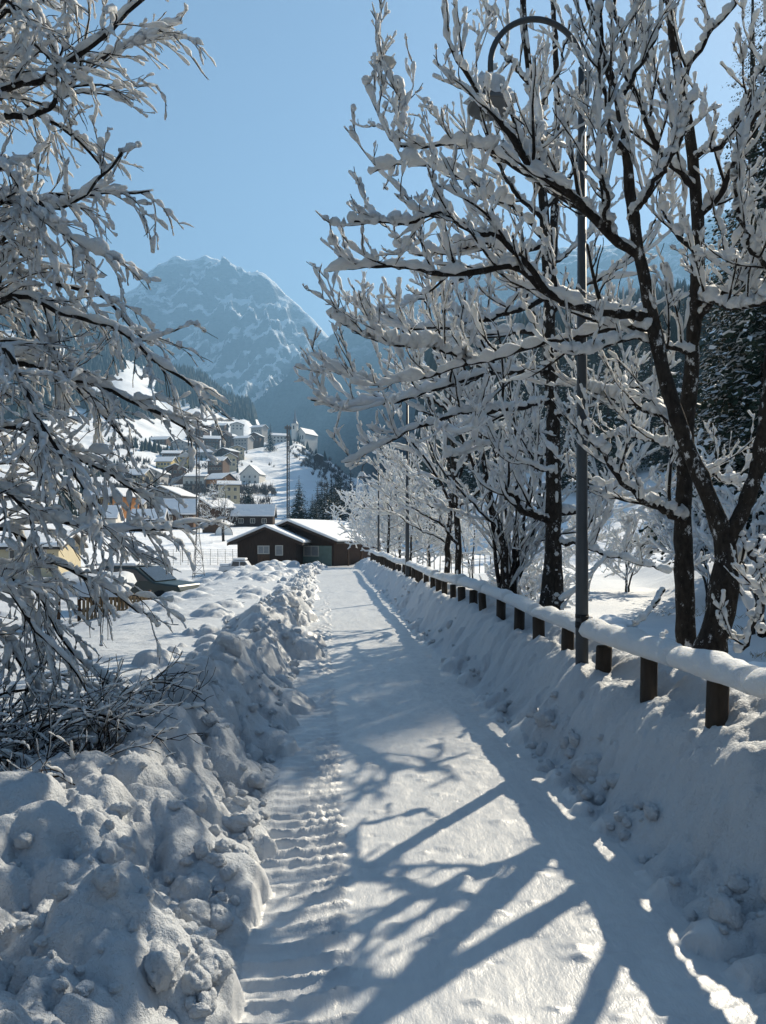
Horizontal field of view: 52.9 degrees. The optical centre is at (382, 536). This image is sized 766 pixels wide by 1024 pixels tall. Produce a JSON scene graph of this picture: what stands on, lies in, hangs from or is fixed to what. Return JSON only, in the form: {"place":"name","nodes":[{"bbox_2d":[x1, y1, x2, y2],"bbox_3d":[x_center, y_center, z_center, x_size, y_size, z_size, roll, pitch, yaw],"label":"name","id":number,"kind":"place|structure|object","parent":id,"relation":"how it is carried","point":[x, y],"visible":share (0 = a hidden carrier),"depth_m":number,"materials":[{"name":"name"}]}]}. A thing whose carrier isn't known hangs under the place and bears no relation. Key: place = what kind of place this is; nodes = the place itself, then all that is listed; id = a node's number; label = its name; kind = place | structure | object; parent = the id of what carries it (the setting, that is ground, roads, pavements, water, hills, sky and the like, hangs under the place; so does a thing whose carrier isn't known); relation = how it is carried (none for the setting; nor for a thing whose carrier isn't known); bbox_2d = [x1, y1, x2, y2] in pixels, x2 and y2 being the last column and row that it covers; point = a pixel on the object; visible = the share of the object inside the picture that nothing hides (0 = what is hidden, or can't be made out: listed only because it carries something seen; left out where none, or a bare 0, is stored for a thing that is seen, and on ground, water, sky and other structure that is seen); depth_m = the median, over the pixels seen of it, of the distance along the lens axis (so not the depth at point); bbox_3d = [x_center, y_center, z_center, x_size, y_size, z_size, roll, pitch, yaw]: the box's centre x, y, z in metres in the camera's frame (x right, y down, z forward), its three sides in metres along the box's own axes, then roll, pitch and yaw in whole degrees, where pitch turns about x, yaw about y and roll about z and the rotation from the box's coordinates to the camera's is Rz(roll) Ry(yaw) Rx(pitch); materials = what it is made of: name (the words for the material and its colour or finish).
{"place":"outdoors","nodes":[
{"label":"outdoors","id":0,"kind":"place"},
{"bbox_2d":[0,559,289,742],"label":"ground","id":1,"kind":"structure","parent":0,"point":[132,642],"depth_m":14.88,"materials":[{"name":"white snow"}]},
{"bbox_2d":[0,530,88,576],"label":"house","id":2,"kind":"structure","parent":1,"relation":"on","point":[70,555],"depth_m":60.47,"materials":[{"name":"beige paint"}]},
{"bbox_2d":[49,570,150,621],"bbox_3d":[-7.995,1.708,21.965,2.848,1.450,1.760,0,0,-7],"label":"slatted shelter","id":3,"kind":"object","parent":1,"relation":"on","point":[127,575],"visible":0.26,"depth_m":21.42,"materials":[{"name":"brown wood"}]},
{"bbox_2d":[0,632,218,784],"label":"tangled bush","id":4,"kind":"object","parent":1,"relation":"on","point":[21,737],"visible":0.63,"depth_m":4.59,"materials":[{"name":"brown plant"}]},
{"bbox_2d":[0,0,233,750],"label":"snowy tree","id":5,"kind":"object","parent":1,"relation":"on","point":[34,213],"visible":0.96,"depth_m":4.84,"materials":[{"name":"white snow"}]},
{"bbox_2d":[89,562,199,606],"bbox_3d":[-8.464,1.687,26.997,3.858,1.546,1.680,0,0,14],"label":"parked car","id":6,"kind":"object","parent":1,"relation":"on","point":[157,581],"visible":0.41,"depth_m":26.21,"materials":[{"name":"grey metal"}]},
{"bbox_2d":[192,420,204,578],"bbox_3d":[-12.920,-2.456,54.043,0.922,11.271,0.998,0,0,-23],"label":"lattice mast","id":7,"kind":"object","parent":1,"relation":"on","point":[195,551],"visible":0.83,"depth_m":54.05,"materials":[{"name":"metal"}]},
{"bbox_2d":[218,558,253,572],"bbox_3d":[-10.535,2.388,57.998,3.470,1.516,1.630,0,0,-3],"label":"parked car","id":8,"kind":"object","parent":1,"relation":"on","point":[225,567],"visible":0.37,"depth_m":57.23,"materials":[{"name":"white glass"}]},
{"bbox_2d":[227,524,310,564],"bbox_3d":[-9.261,1.261,65.630,6.360,4.478,6.614,0,0,6],"label":"cabin","id":9,"kind":"object","parent":1,"relation":"on","point":[264,542],"visible":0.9,"depth_m":62.96,"materials":[{"name":"brown wood"}]},
{"bbox_2d":[66,255,327,404],"bbox_3d":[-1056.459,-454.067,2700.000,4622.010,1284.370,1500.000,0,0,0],"label":"mountain","id":10,"kind":"structure","parent":0,"point":[255,322],"depth_m":2835.53,"materials":[{"name":"blue stone"}]},
{"bbox_2d":[0,313,711,573],"bbox_3d":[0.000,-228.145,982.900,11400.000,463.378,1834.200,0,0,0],"label":"terrain","id":11,"kind":"structure","parent":0,"point":[261,458],"depth_m":360.72,"materials":[{"name":"white snow"}]},
{"bbox_2d":[93,505,123,523],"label":"house","id":12,"kind":"structure","parent":11,"relation":"on","point":[112,516],"depth_m":161.03,"materials":[{"name":"white paint"}]},
{"bbox_2d":[109,487,141,517],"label":"house","id":13,"kind":"structure","parent":11,"relation":"on","point":[122,491],"depth_m":185.44,"materials":[{"name":"orange paint"}]},
{"bbox_2d":[123,469,153,481],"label":"chalet","id":14,"kind":"object","parent":11,"relation":"on","point":[146,472],"visible":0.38,"depth_m":351.38,"materials":[{"name":"beige paint"}]},
{"bbox_2d":[45,412,239,515],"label":"forest","id":15,"kind":"object","parent":11,"relation":"on","point":[75,509],"visible":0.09,"depth_m":288.68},
{"bbox_2d":[130,509,169,531],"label":"garage","id":16,"kind":"structure","parent":11,"relation":"on","point":[165,516],"depth_m":132.87,"materials":[{"name":"grey paint"}]},
{"bbox_2d":[148,467,170,484],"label":"chalet","id":17,"kind":"object","parent":11,"relation":"on","point":[158,472],"visible":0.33,"depth_m":370.09,"materials":[{"name":"grey paint"}]},
{"bbox_2d":[148,436,173,445],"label":"chalet","id":18,"kind":"object","parent":11,"relation":"on","point":[164,440],"visible":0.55,"depth_m":610.49,"materials":[{"name":"white wood"}]},
{"bbox_2d":[0,561,328,1023],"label":"snow bank","id":19,"kind":"structure","parent":11,"relation":"on","point":[85,919],"depth_m":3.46,"materials":[{"name":"white snow"}]},
{"bbox_2d":[154,456,178,468],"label":"chalet","id":20,"kind":"object","parent":11,"relation":"on","point":[161,462],"visible":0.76,"depth_m":440.23,"materials":[{"name":"yellow paint"}]},
{"bbox_2d":[0,307,343,472],"bbox_3d":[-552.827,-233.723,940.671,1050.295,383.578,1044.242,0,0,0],"label":"forest","id":21,"kind":"object","parent":11,"relation":"on","point":[242,407],"visible":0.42,"depth_m":1016.89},
{"bbox_2d":[165,463,187,484],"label":"chalet","id":22,"kind":"object","parent":11,"relation":"on","point":[174,472],"visible":0.66,"depth_m":389.94,"materials":[{"name":"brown wood"}]},
{"bbox_2d":[153,498,201,528],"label":"barn","id":23,"kind":"structure","parent":11,"relation":"on","point":[189,510],"depth_m":140.80,"materials":[{"name":"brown wood"}]},
{"bbox_2d":[148,483,197,498],"bbox_3d":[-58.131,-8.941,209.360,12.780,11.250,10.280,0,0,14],"label":"roof","id":24,"kind":"structure","parent":23,"relation":"attached to","point":[177,492],"depth_m":205.15,"materials":[{"name":"grey paint"}]},
{"bbox_2d":[171,439,194,449],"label":"chalet","id":25,"kind":"object","parent":11,"relation":"on","point":[182,444],"visible":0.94,"depth_m":599.81,"materials":[{"name":"grey paint"}]},
{"bbox_2d":[181,474,208,489],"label":"house","id":26,"kind":"structure","parent":11,"relation":"on","point":[189,480],"depth_m":330.00,"materials":[{"name":"white paint"}]},
{"bbox_2d":[158,549,236,565],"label":"wire fence","id":27,"kind":"object","parent":11,"relation":"on","point":[210,551],"visible":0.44,"depth_m":70.00,"materials":[{"name":"grey metal"}]},
{"bbox_2d":[203,435,220,448],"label":"chalet","id":28,"kind":"object","parent":11,"relation":"on","point":[211,441],"visible":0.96,"depth_m":610.23,"materials":[{"name":"grey wood"}]},
{"bbox_2d":[197,492,235,522],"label":"house","id":29,"kind":"structure","parent":11,"relation":"on","point":[214,513],"depth_m":149.97,"materials":[{"name":"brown wood"}]},
{"bbox_2d":[200,518,233,532],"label":"hut","id":30,"kind":"object","parent":11,"relation":"on","point":[211,528],"visible":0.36,"depth_m":125.12,"materials":[{"name":"brown wood"}]},
{"bbox_2d":[86,420,348,508],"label":"forest","id":31,"kind":"object","parent":11,"relation":"on","point":[265,489],"visible":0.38,"depth_m":433.09,"materials":[{"name":"wood"}]},
{"bbox_2d":[197,477,239,541],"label":"frosted tree","id":32,"kind":"object","parent":11,"relation":"on","point":[220,509],"visible":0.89,"depth_m":99.38,"materials":[{"name":"white plant"}]},
{"bbox_2d":[205,456,231,474],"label":"chalet","id":33,"kind":"object","parent":11,"relation":"on","point":[222,465],"visible":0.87,"depth_m":430.50,"materials":[{"name":"beige paint"}]},
{"bbox_2d":[211,423,229,435],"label":"chalet","id":34,"kind":"object","parent":11,"relation":"on","point":[224,426],"visible":0.4,"depth_m":720.45,"materials":[{"name":"white wood"}]},
{"bbox_2d":[205,473,237,487],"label":"chalet","id":35,"kind":"object","parent":11,"relation":"on","point":[212,477],"visible":0.48,"depth_m":331.17,"materials":[{"name":"beige paint"}]},
{"bbox_2d":[217,480,240,503],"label":"house","id":36,"kind":"structure","parent":11,"relation":"on","point":[232,492],"depth_m":255.22,"materials":[{"name":"beige paint"}]},
{"bbox_2d":[221,452,237,471],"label":"chalet","id":37,"kind":"object","parent":11,"relation":"on","point":[233,458],"visible":0.56,"depth_m":455.45,"materials":[{"name":"beige paint"}]},
{"bbox_2d":[229,422,244,435],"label":"chalet","id":38,"kind":"object","parent":11,"relation":"on","point":[237,428],"visible":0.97,"depth_m":730.07,"materials":[{"name":"white paint"}]},
{"bbox_2d":[233,435,254,449],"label":"chalet","id":39,"kind":"object","parent":11,"relation":"on","point":[246,442],"visible":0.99,"depth_m":620.37,"materials":[{"name":"grey paint"}]},
{"bbox_2d":[239,483,256,503],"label":"spruce tree","id":40,"kind":"object","parent":11,"relation":"on","point":[249,497],"visible":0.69,"depth_m":234.68,"materials":[{"name":"green plant"}]},
{"bbox_2d":[239,464,265,482],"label":"house","id":41,"kind":"structure","parent":11,"relation":"on","point":[249,473],"depth_m":400.13,"materials":[{"name":"white paint"}]},
{"bbox_2d":[230,504,276,526],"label":"shed","id":42,"kind":"structure","parent":11,"relation":"on","point":[254,515],"depth_m":152.10,"materials":[{"name":"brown wood"}]},
{"bbox_2d":[249,432,263,448],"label":"chalet","id":43,"kind":"object","parent":11,"relation":"on","point":[258,441],"visible":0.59,"depth_m":644.92,"materials":[{"name":"white paint"}]},
{"bbox_2d":[250,424,268,441],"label":"chalet","id":44,"kind":"object","parent":11,"relation":"on","point":[262,430],"visible":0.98,"depth_m":716.29,"materials":[{"name":"grey paint"}]},
{"bbox_2d":[264,423,277,450],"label":"spruce tree","id":45,"kind":"object","parent":11,"relation":"on","point":[271,439],"visible":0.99,"depth_m":599.68,"materials":[{"name":"green plant"}]},
{"bbox_2d":[269,433,286,443],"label":"chalet","id":46,"kind":"object","parent":11,"relation":"on","point":[279,437],"visible":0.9,"depth_m":655.20,"materials":[{"name":"white paint"}]},
{"bbox_2d":[284,425,291,518],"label":"lattice mast","id":47,"kind":"object","parent":11,"relation":"on","point":[288,428],"visible":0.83,"depth_m":111.91,"materials":[{"name":"metal"}]},
{"bbox_2d":[286,481,308,518],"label":"spruce tree","id":48,"kind":"object","parent":11,"relation":"on","point":[298,512],"visible":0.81,"depth_m":169.50,"materials":[{"name":"green plant"}]},
{"bbox_2d":[291,412,317,453],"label":"church","id":49,"kind":"structure","parent":11,"relation":"on","point":[309,436],"depth_m":691.18,"materials":[{"name":"white paint"}]},
{"bbox_2d":[318,488,330,519],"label":"spruce tree","id":50,"kind":"object","parent":11,"relation":"on","point":[324,517],"visible":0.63,"depth_m":139.89,"materials":[{"name":"green plant"}]},
{"bbox_2d":[314,484,339,519],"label":"spruce tree","id":51,"kind":"object","parent":11,"relation":"on","point":[329,501],"visible":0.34,"depth_m":149.85,"materials":[{"name":"green plant"}]},
{"bbox_2d":[274,519,386,565],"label":"cabin","id":52,"kind":"object","parent":11,"relation":"on","point":[327,546],"visible":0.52,"depth_m":65.23,"materials":[{"name":"brown wood"}]},
{"bbox_2d":[303,546,318,556],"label":"window","id":53,"kind":"structure","parent":52,"relation":"in","point":[307,550],"depth_m":65.10,"materials":[{"name":"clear glass"}]},
{"bbox_2d":[325,477,383,524],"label":"frosted tree","id":54,"kind":"object","parent":11,"relation":"on","point":[347,495],"visible":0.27,"depth_m":75.56,"materials":[{"name":"white plant"}]},
{"bbox_2d":[459,451,483,505],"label":"spruce tree","id":55,"kind":"object","parent":11,"relation":"on","point":[472,483],"visible":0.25,"depth_m":132.24,"materials":[{"name":"green plant"}]},
{"bbox_2d":[527,353,546,462],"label":"spruce tree","id":56,"kind":"object","parent":11,"relation":"on","point":[544,410],"visible":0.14,"depth_m":129.43,"materials":[{"name":"green plant"}]},
{"bbox_2d":[352,557,765,995],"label":"snow bank","id":57,"kind":"structure","parent":11,"relation":"on","point":[684,769],"depth_m":4.68,"materials":[{"name":"white snow"}]},
{"bbox_2d":[358,461,379,551],"bbox_3d":[-0.674,-0.907,35.970,1.049,5.234,0.400,0,0,-4],"label":"street lamp","id":58,"kind":"object","parent":57,"relation":"on","point":[362,474],"visible":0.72,"depth_m":35.96,"materials":[{"name":"metal"}]},
{"bbox_2d":[375,376,408,576],"bbox_3d":[0.180,-1.307,20.470,1.049,6.033,0.400,0,0,-4],"label":"street lamp","id":59,"kind":"object","parent":57,"relation":"on","point":[407,518],"visible":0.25,"depth_m":20.46,"materials":[{"name":"metal"}]},
{"bbox_2d":[463,16,588,664],"bbox_3d":[1.186,-1.223,6.370,1.048,6.160,0.400,0,0,-4],"label":"street lamp","id":60,"kind":"object","parent":57,"relation":"on","point":[581,543],"visible":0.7,"depth_m":6.36,"materials":[{"name":"metal"}]},
{"bbox_2d":[369,550,765,728],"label":"rail fence","id":61,"kind":"object","parent":57,"relation":"on","point":[721,672],"visible":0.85,"depth_m":5.43,"materials":[{"name":"brown wood"}]},
{"bbox_2d":[558,354,576,453],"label":"spruce tree","id":62,"kind":"object","parent":11,"relation":"on","point":[565,390],"visible":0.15,"depth_m":132.34,"materials":[{"name":"green plant"}]},
{"bbox_2d":[560,404,575,489],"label":"spruce tree","id":63,"kind":"object","parent":11,"relation":"on","point":[564,480],"visible":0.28,"depth_m":106.81,"materials":[{"name":"green plant"}]},
{"bbox_2d":[400,269,740,538],"bbox_3d":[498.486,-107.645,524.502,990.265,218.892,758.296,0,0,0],"label":"forest","id":64,"kind":"object","parent":11,"relation":"on","point":[521,317],"visible":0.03,"depth_m":161.45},
{"bbox_2d":[568,401,603,493],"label":"spruce tree","id":65,"kind":"object","parent":11,"relation":"on","point":[589,464],"visible":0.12,"depth_m":102.93,"materials":[{"name":"green plant"}]},
{"bbox_2d":[587,354,617,468],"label":"spruce tree","id":66,"kind":"object","parent":11,"relation":"on","point":[599,408],"visible":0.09,"depth_m":109.98,"materials":[{"name":"green plant"}]},
{"bbox_2d":[591,347,637,479],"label":"spruce tree","id":67,"kind":"object","parent":11,"relation":"on","point":[608,417],"visible":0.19,"depth_m":105.19,"materials":[{"name":"green plant"}]},
{"bbox_2d":[604,334,648,471],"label":"spruce tree","id":68,"kind":"object","parent":11,"relation":"on","point":[616,419],"visible":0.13,"depth_m":110.45,"materials":[{"name":"green plant"}]},
{"bbox_2d":[628,346,664,462],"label":"spruce tree","id":69,"kind":"object","parent":11,"relation":"on","point":[650,365],"visible":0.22,"depth_m":114.51,"materials":[{"name":"green plant"}]},
{"bbox_2d":[629,342,665,460],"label":"spruce tree","id":70,"kind":"object","parent":11,"relation":"on","point":[644,368],"visible":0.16,"depth_m":118.01,"materials":[{"name":"green plant"}]},
{"bbox_2d":[639,362,679,468],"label":"spruce tree","id":71,"kind":"object","parent":11,"relation":"on","point":[664,459],"visible":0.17,"depth_m":109.05,"materials":[{"name":"green plant"}]},
{"bbox_2d":[694,342,724,448],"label":"spruce tree","id":72,"kind":"object","parent":11,"relation":"on","point":[705,397],"visible":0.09,"depth_m":106.68,"materials":[{"name":"green plant"}]},
{"bbox_2d":[0,0,765,336],"label":"sky","id":73,"kind":"structure","parent":0,"point":[246,155],"materials":[{"name":"blue"}]},
{"bbox_2d":[229,565,765,1023],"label":"path","id":74,"kind":"structure","parent":0,"point":[439,848],"depth_m":3.77,"materials":[{"name":"white snow"}]},
{"bbox_2d":[254,210,740,503],"bbox_3d":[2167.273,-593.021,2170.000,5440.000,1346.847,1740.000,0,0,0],"label":"mountain","id":75,"kind":"structure","parent":0,"point":[280,404],"depth_m":2184.07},
{"bbox_2d":[368,555,765,680],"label":"ground","id":76,"kind":"structure","parent":0,"point":[608,595],"depth_m":31.44,"materials":[{"name":"white snow"}]},
{"bbox_2d":[337,493,404,552],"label":"snowy tree","id":77,"kind":"object","parent":76,"relation":"on","point":[353,534],"visible":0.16,"depth_m":59.55,"materials":[{"name":"white snow"}]},
{"bbox_2d":[347,469,438,557],"bbox_3d":[0.590,-1.131,55.929,6.754,9.090,5.535,0,0,36],"label":"snowy tree","id":78,"kind":"object","parent":76,"relation":"on","point":[363,488],"visible":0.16,"depth_m":56.38,"materials":[{"name":"white snow"}]},
{"bbox_2d":[350,442,439,552],"bbox_3d":[0.888,-1.889,48.267,6.013,8.198,5.438,0,0,0],"label":"snowy tree","id":79,"kind":"object","parent":76,"relation":"on","point":[388,467],"visible":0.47,"depth_m":48.20,"materials":[{"name":"white plant"}]},
{"bbox_2d":[350,468,453,560],"bbox_3d":[1.399,-0.560,50.216,7.027,7.678,4.838,0,0,0],"label":"snowy tree","id":80,"kind":"object","parent":76,"relation":"on","point":[393,518],"visible":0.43,"depth_m":49.63,"materials":[{"name":"white snow"}]},
{"bbox_2d":[398,469,467,566],"bbox_3d":[3.266,-0.630,53.602,5.199,7.973,5.077,0,0,28],"label":"snowy tree","id":81,"kind":"object","parent":76,"relation":"on","point":[419,534],"visible":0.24,"depth_m":53.81,"materials":[{"name":"white snow"}]},
{"bbox_2d":[351,384,515,582],"bbox_3d":[1.161,-1.010,16.073,3.470,4.339,2.614,0,0,-14],"label":"snowy tree","id":82,"kind":"object","parent":76,"relation":"on","point":[384,510],"visible":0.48,"depth_m":16.01,"materials":[{"name":"white snow"}]},
{"bbox_2d":[398,552,490,573],"bbox_3d":[4.677,2.015,57.666,7.304,1.823,0.266,0,0,-14],"label":"footbridge railing","id":83,"kind":"object","parent":76,"relation":"on","point":[453,553],"visible":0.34,"depth_m":57.97,"materials":[{"name":"brown wood"}]},
{"bbox_2d":[376,267,528,574],"bbox_3d":[1.360,-2.135,14.819,2.993,6.320,2.720,0,0,0],"label":"snowy tree","id":84,"kind":"object","parent":76,"relation":"on","point":[455,501],"visible":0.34,"depth_m":14.64,"materials":[{"name":"white snow"}]},
{"bbox_2d":[432,485,491,577],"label":"frosted tree","id":85,"kind":"object","parent":76,"relation":"on","point":[468,534],"visible":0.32,"depth_m":58.09,"materials":[{"name":"white plant"}]},
{"bbox_2d":[293,0,712,609],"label":"snowy tree","id":86,"kind":"object","parent":76,"relation":"on","point":[479,418],"visible":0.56,"depth_m":10.34,"materials":[{"name":"white snow"}]},
{"bbox_2d":[472,496,539,556],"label":"frosted tree","id":87,"kind":"object","parent":76,"relation":"on","point":[478,542],"visible":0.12,"depth_m":52.53,"materials":[{"name":"white plant"}]},
{"bbox_2d":[410,291,614,593],"bbox_3d":[2.406,-1.483,13.691,3.003,6.694,3.889,0,0,32],"label":"snowy tree","id":88,"kind":"object","parent":76,"relation":"on","point":[508,576],"visible":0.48,"depth_m":13.65,"materials":[{"name":"white snow"}]},
{"bbox_2d":[479,530,574,608],"bbox_3d":[4.424,1.294,23.840,3.222,3.649,4.009,0,0,30],"label":"frosted shrub","id":89,"kind":"object","parent":76,"relation":"on","point":[531,578],"visible":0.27,"depth_m":23.65,"materials":[{"name":"white plant"}]},
{"bbox_2d":[294,0,765,652],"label":"snowy tree","id":90,"kind":"object","parent":76,"relation":"on","point":[518,144],"visible":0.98,"depth_m":5.88,"materials":[{"name":"white snow"}]},
{"bbox_2d":[539,504,623,574],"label":"frosted tree","id":91,"kind":"object","parent":76,"relation":"on","point":[566,552],"visible":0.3,"depth_m":43.04,"materials":[{"name":"white plant"}]},
{"bbox_2d":[599,617,628,626],"bbox_3d":[7.232,2.882,24.389,1.106,0.639,0.920,0,0,16],"label":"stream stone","id":92,"kind":"object","parent":76,"relation":"on","point":[612,620],"visible":0.33,"depth_m":24.14,"materials":[{"name":"white"}]},
{"bbox_2d":[594,501,673,591],"bbox_3d":[13.015,0.465,40.286,4.045,5.118,4.210,0,0,38],"label":"frosted tree","id":93,"kind":"object","parent":76,"relation":"on","point":[625,520],"visible":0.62,"depth_m":39.84,"materials":[{"name":"white plant"}]},
{"bbox_2d":[631,587,665,625],"bbox_3d":[4.021,1.048,11.514,1.209,0.527,0.321,0,0,-44],"label":"fallen bough","id":94,"kind":"object","parent":76,"relation":"on","point":[641,617],"visible":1,"depth_m":11.44,"materials":[{"name":"white plant"}]},
{"bbox_2d":[532,0,765,647],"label":"snowy tree","id":95,"kind":"object","parent":76,"relation":"on","point":[703,298],"visible":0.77,"depth_m":6.29,"materials":[{"name":"white snow"}]},
{"bbox_2d":[613,428,765,602],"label":"frosted tree","id":96,"kind":"object","parent":76,"relation":"on","point":[665,534],"visible":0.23,"depth_m":25.59,"materials":[{"name":"white plant"}]},
{"bbox_2d":[633,0,765,564],"bbox_3d":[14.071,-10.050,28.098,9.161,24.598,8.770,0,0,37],"label":"spruce tree","id":97,"kind":"object","parent":76,"relation":"on","point":[755,348],"visible":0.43,"depth_m":27.90,"materials":[{"name":"green plant"}]},
{"bbox_2d":[691,74,765,527],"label":"spruce tree","id":98,"kind":"object","parent":76,"relation":"on","point":[739,366],"visible":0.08,"depth_m":29.77,"materials":[{"name":"green plant"}]},
{"bbox_2d":[692,473,765,635],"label":"frosted shrub","id":99,"kind":"object","parent":76,"relation":"on","point":[759,522],"visible":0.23,"depth_m":18.70,"materials":[{"name":"white plant"}]},
{"bbox_2d":[739,534,765,637],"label":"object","id":100,"kind":"object","parent":76,"relation":"on","point":[748,598],"visible":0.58,"depth_m":6.64,"materials":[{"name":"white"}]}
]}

